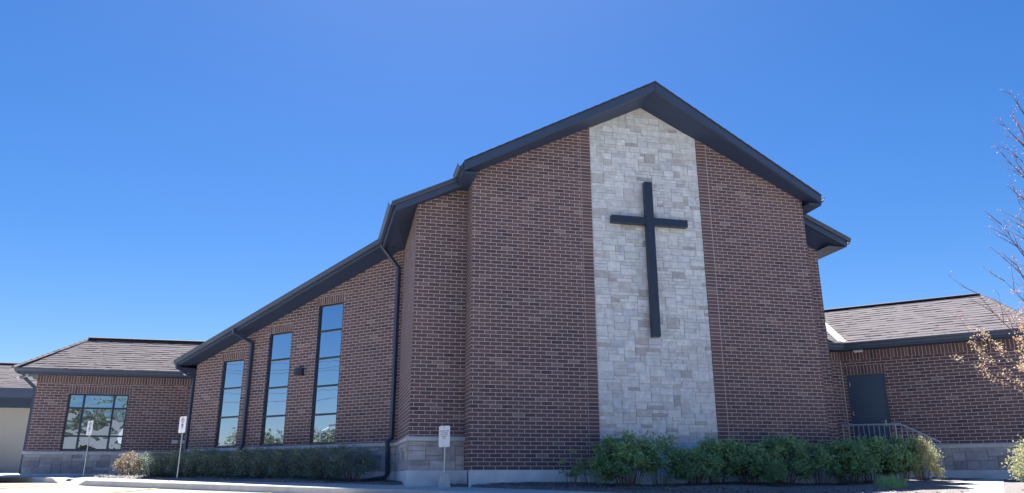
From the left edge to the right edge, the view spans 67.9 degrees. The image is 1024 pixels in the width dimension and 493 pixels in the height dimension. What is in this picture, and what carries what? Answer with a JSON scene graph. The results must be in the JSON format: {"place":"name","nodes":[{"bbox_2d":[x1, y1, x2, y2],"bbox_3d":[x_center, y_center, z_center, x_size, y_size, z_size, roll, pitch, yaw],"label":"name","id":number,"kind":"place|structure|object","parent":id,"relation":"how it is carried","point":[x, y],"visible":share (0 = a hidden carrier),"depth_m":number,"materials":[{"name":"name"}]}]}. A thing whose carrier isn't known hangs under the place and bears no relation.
{"place":"outdoors","nodes":[
{"label":"outdoors","id":0,"kind":"place"},
{"bbox_2d":[0,481,260,492],"bbox_3d":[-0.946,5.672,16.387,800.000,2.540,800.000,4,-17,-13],"label":"ground","id":1,"kind":"structure","parent":0,"point":[47,488],"depth_m":18.90,"materials":[{"name":"concrete"}]},
{"bbox_2d":[0,362,36,472],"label":"canopy building","id":2,"kind":"structure","parent":1,"relation":"on","point":[16,395],"depth_m":31.43,"materials":[{"name":"concrete"}]},
{"bbox_2d":[106,488,156,492],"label":"painted line","id":3,"kind":"object","parent":1,"relation":"on","point":[130,490],"visible":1,"depth_m":18.14,"materials":[{"name":"yellow paint"}]},
{"bbox_2d":[0,476,507,492],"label":"kerb","id":4,"kind":"structure","parent":1,"relation":"on","point":[223,487],"depth_m":18.05,"materials":[{"name":"concrete"}]},
{"bbox_2d":[12,81,1023,486],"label":"church","id":5,"kind":"structure","parent":1,"relation":"on","point":[490,307],"depth_m":19.60,"materials":[{"name":"brick"}]},
{"bbox_2d":[16,374,32,379],"bbox_3d":[-16.695,4.484,26.093,0.512,0.223,0.268,4,-17,-13],"label":"flood light","id":6,"kind":"object","parent":5,"relation":"attached to","point":[26,375],"visible":1,"depth_m":26.03,"materials":[{"name":"silver metal"}]},
{"bbox_2d":[60,394,128,449],"bbox_3d":[-14.518,6.120,26.494,1.940,1.910,0.055,4,-17,-13],"label":"window","id":7,"kind":"structure","parent":5,"relation":"in","point":[107,412],"depth_m":26.50,"materials":[{"name":"blue"}]},
{"bbox_2d":[215,359,243,446],"bbox_3d":[-8.925,4.967,24.120,0.760,2.710,0.760,4,-17,-13],"label":"window","id":8,"kind":"structure","parent":5,"relation":"in","point":[228,415],"depth_m":24.15,"materials":[{"name":"blue"}]},
{"bbox_2d":[261,331,291,445],"bbox_3d":[-7.139,4.308,23.157,0.753,3.400,0.753,4,-17,-13],"label":"window","id":9,"kind":"structure","parent":5,"relation":"in","point":[274,413],"depth_m":23.18,"materials":[{"name":"blue"}]},
{"bbox_2d":[294,368,303,375],"bbox_3d":[-6.382,3.741,22.654,0.340,0.210,0.170,-10,-20,30],"label":"wall lamp","id":10,"kind":"object","parent":5,"relation":"attached to","point":[298,371],"visible":1,"depth_m":22.59,"materials":[{"name":"black"}]},
{"bbox_2d":[310,302,343,443],"bbox_3d":[-5.370,3.668,22.199,0.760,4.060,0.760,4,-17,-13],"label":"window","id":11,"kind":"structure","parent":5,"relation":"in","point":[326,381],"depth_m":22.21,"materials":[{"name":"blue"}]},
{"bbox_2d":[610,181,687,337],"bbox_3d":[3.469,0.288,19.012,2.052,4.010,0.235,4,-17,-13],"label":"wall cross","id":12,"kind":"object","parent":5,"relation":"attached to","point":[649,221],"depth_m":19.03,"materials":[{"name":"paint"}]},
{"bbox_2d":[846,373,892,443],"bbox_3d":[10.047,4.732,21.299,0.806,2.290,0.806,4,-17,-13],"label":"door","id":13,"kind":"structure","parent":5,"relation":"in","point":[868,399],"depth_m":21.41,"materials":[{"name":"paint"}]},
{"bbox_2d":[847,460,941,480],"bbox_3d":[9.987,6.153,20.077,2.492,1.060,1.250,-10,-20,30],"label":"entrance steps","id":14,"kind":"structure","parent":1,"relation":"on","point":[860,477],"depth_m":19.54,"materials":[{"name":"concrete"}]},
{"bbox_2d":[842,423,955,477],"bbox_3d":[10.293,5.489,20.115,2.561,1.551,1.191,-10,-20,30],"label":"handrail","id":15,"kind":"object","parent":14,"relation":"on","point":[863,425],"visible":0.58,"depth_m":19.98,"materials":[{"name":"grey paint"}]},
{"bbox_2d":[0,472,611,492],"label":"sidewalk","id":16,"kind":"structure","parent":0,"point":[74,479],"depth_m":17.97,"materials":[{"name":"concrete"}]},
{"bbox_2d":[83,421,92,476],"bbox_3d":[-13.608,6.561,24.300,0.304,1.945,0.056,-10,-20,30],"label":"parking sign","id":17,"kind":"object","parent":16,"relation":"on","point":[89,428],"visible":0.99,"depth_m":24.44,"materials":[{"name":"white"}]},
{"bbox_2d":[11,473,618,492],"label":"pavement joints","id":18,"kind":"object","parent":16,"relation":"on","point":[323,483],"visible":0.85,"depth_m":17.24,"materials":[{"name":"grey concrete"}]},
{"bbox_2d":[438,426,450,486],"bbox_3d":[-1.474,4.606,16.677,0.266,1.320,0.234,4,-17,-13],"label":"parking sign","id":19,"kind":"object","parent":16,"relation":"on","point":[444,442],"visible":1,"depth_m":16.71,"materials":[{"name":"white"}]},
{"bbox_2d":[0,0,1023,454],"label":"sky","id":20,"kind":"structure","parent":0,"point":[170,169],"materials":[{"name":"blue"}]},
{"bbox_2d":[93,474,1023,492],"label":"planting bed","id":21,"kind":"object","parent":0,"point":[947,484],"visible":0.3,"depth_m":15.96,"materials":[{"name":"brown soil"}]},
{"bbox_2d":[110,448,142,474],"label":"shrub","id":22,"kind":"object","parent":21,"relation":"on","point":[120,462],"visible":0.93,"depth_m":23.61,"materials":[{"name":"brown plant"}]},
{"bbox_2d":[131,451,169,475],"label":"shrub","id":23,"kind":"object","parent":21,"relation":"on","point":[143,466],"visible":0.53,"depth_m":23.61,"materials":[{"name":"green plant"}]},
{"bbox_2d":[148,448,185,476],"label":"shrub","id":24,"kind":"object","parent":21,"relation":"on","point":[161,472],"visible":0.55,"depth_m":23.25,"materials":[{"name":"green plant"}]},
{"bbox_2d":[176,416,186,477],"bbox_3d":[-9.360,5.784,21.404,0.304,1.965,0.056,-10,-20,30],"label":"parking sign","id":25,"kind":"object","parent":21,"relation":"on","point":[182,424],"visible":1,"depth_m":21.55,"materials":[{"name":"white"}]},
{"bbox_2d":[163,448,201,476],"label":"shrub","id":26,"kind":"object","parent":21,"relation":"on","point":[173,462],"visible":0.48,"depth_m":22.84,"materials":[{"name":"green plant"}]},
{"bbox_2d":[179,442,219,476],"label":"shrub","id":27,"kind":"object","parent":21,"relation":"on","point":[191,460],"visible":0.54,"depth_m":22.37,"materials":[{"name":"green plant"}]},
{"bbox_2d":[191,449,234,476],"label":"shrub","id":28,"kind":"object","parent":21,"relation":"on","point":[202,468],"visible":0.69,"depth_m":22.09,"materials":[{"name":"green plant"}]},
{"bbox_2d":[210,449,253,476],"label":"shrub","id":29,"kind":"object","parent":21,"relation":"on","point":[224,465],"visible":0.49,"depth_m":21.76,"materials":[{"name":"green plant"}]},
{"bbox_2d":[228,445,269,477],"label":"shrub","id":30,"kind":"object","parent":21,"relation":"on","point":[244,470],"visible":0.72,"depth_m":21.26,"materials":[{"name":"green plant"}]},
{"bbox_2d":[245,448,286,478],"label":"shrub","id":31,"kind":"object","parent":21,"relation":"on","point":[257,472],"visible":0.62,"depth_m":20.86,"materials":[{"name":"green plant"}]},
{"bbox_2d":[265,446,305,478],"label":"shrub","id":32,"kind":"object","parent":21,"relation":"on","point":[278,470],"visible":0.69,"depth_m":20.55,"materials":[{"name":"green plant"}]},
{"bbox_2d":[285,447,325,477],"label":"shrub","id":33,"kind":"object","parent":21,"relation":"on","point":[296,471],"visible":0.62,"depth_m":20.19,"materials":[{"name":"green plant"}]},
{"bbox_2d":[301,445,349,478],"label":"shrub","id":34,"kind":"object","parent":21,"relation":"on","point":[314,460],"visible":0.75,"depth_m":19.85,"materials":[{"name":"green plant"}]},
{"bbox_2d":[319,443,380,481],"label":"shrub","id":35,"kind":"object","parent":21,"relation":"on","point":[340,464],"visible":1,"depth_m":19.37,"materials":[{"name":"green plant"}]},
{"bbox_2d":[555,449,585,484],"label":"shrub","id":36,"kind":"object","parent":21,"relation":"on","point":[563,461],"visible":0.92,"depth_m":16.17,"materials":[{"name":"green plant"}]},
{"bbox_2d":[566,457,614,485],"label":"shrub","id":37,"kind":"object","parent":21,"relation":"on","point":[590,464],"visible":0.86,"depth_m":16.21,"materials":[{"name":"green plant"}]},
{"bbox_2d":[583,429,663,485],"bbox_3d":[2.488,4.586,16.481,1.763,1.228,1.592,9,-19,-27],"label":"shrub","id":38,"kind":"object","parent":21,"relation":"on","point":[629,451],"visible":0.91,"depth_m":16.26,"materials":[{"name":"green plant"}]},
{"bbox_2d":[632,432,684,485],"bbox_3d":[3.234,4.673,16.758,1.181,1.210,1.151,-13,-21,36],"label":"shrub","id":39,"kind":"object","parent":21,"relation":"on","point":[663,443],"visible":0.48,"depth_m":16.57,"materials":[{"name":"green plant"}]},
{"bbox_2d":[663,445,723,484],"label":"shrub","id":40,"kind":"object","parent":21,"relation":"on","point":[701,458],"visible":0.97,"depth_m":16.29,"materials":[{"name":"green plant"}]},
{"bbox_2d":[690,436,748,483],"bbox_3d":[4.540,4.782,16.950,1.412,1.082,1.321,14,-22,-39],"label":"shrub","id":41,"kind":"object","parent":21,"relation":"on","point":[722,450],"visible":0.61,"depth_m":16.75,"materials":[{"name":"green plant"}]},
{"bbox_2d":[720,439,775,484],"bbox_3d":[5.320,4.845,17.090,1.440,1.027,1.595,7,-18,-22],"label":"shrub","id":42,"kind":"object","parent":21,"relation":"on","point":[754,452],"visible":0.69,"depth_m":16.77,"materials":[{"name":"green plant"}]},
{"bbox_2d":[758,457,788,485],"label":"shrub","id":43,"kind":"object","parent":21,"relation":"on","point":[771,472],"visible":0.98,"depth_m":16.41,"materials":[{"name":"green plant"}]},
{"bbox_2d":[748,434,823,484],"bbox_3d":[6.184,4.847,17.314,1.684,1.147,1.576,-6,-18,19],"label":"shrub","id":44,"kind":"object","parent":21,"relation":"on","point":[801,465],"visible":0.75,"depth_m":17.10,"materials":[{"name":"green plant"}]},
{"bbox_2d":[784,437,848,484],"bbox_3d":[6.934,4.917,17.497,1.402,1.104,1.438,-14,-22,38],"label":"shrub","id":45,"kind":"object","parent":21,"relation":"on","point":[820,457],"visible":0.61,"depth_m":17.26,"materials":[{"name":"green plant"}]},
{"bbox_2d":[812,436,885,484],"bbox_3d":[7.790,4.978,17.694,1.516,1.083,1.679,14,-22,-38],"label":"shrub","id":46,"kind":"object","parent":21,"relation":"on","point":[850,454],"visible":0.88,"depth_m":17.30,"materials":[{"name":"green plant"}]},
{"bbox_2d":[841,434,904,482],"bbox_3d":[8.415,5.008,17.917,1.476,1.147,1.381,-3,-17,9],"label":"shrub","id":47,"kind":"object","parent":21,"relation":"on","point":[880,448],"visible":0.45,"depth_m":17.61,"materials":[{"name":"green plant"}]},
{"bbox_2d":[871,473,910,487],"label":"grass tuft","id":48,"kind":"object","parent":21,"relation":"on","point":[893,482],"visible":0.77,"depth_m":14.38,"materials":[{"name":"green plant"}]},
{"bbox_2d":[876,432,924,480],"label":"shrub","id":49,"kind":"object","parent":21,"relation":"on","point":[907,453],"visible":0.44,"depth_m":17.79,"materials":[{"name":"green plant"}]},
{"bbox_2d":[902,435,946,480],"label":"shrub","id":50,"kind":"object","parent":21,"relation":"on","point":[928,452],"visible":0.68,"depth_m":17.76,"materials":[{"name":"green plant"}]},
{"bbox_2d":[948,88,1023,391],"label":"ornamental tree","id":51,"kind":"object","parent":21,"relation":"on","point":[1020,367],"visible":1,"depth_m":14.04,"materials":[{"name":"brown plant"}]},
{"bbox_2d":[1001,434,1023,481],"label":"shrub","id":52,"kind":"object","parent":21,"relation":"on","point":[1019,471],"visible":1,"depth_m":14.14,"materials":[{"name":"green plant"}]},
{"bbox_2d":[955,479,1003,492],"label":"walkway","id":53,"kind":"structure","parent":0,"point":[993,486],"depth_m":15.12,"materials":[{"name":"concrete"}]}
]}

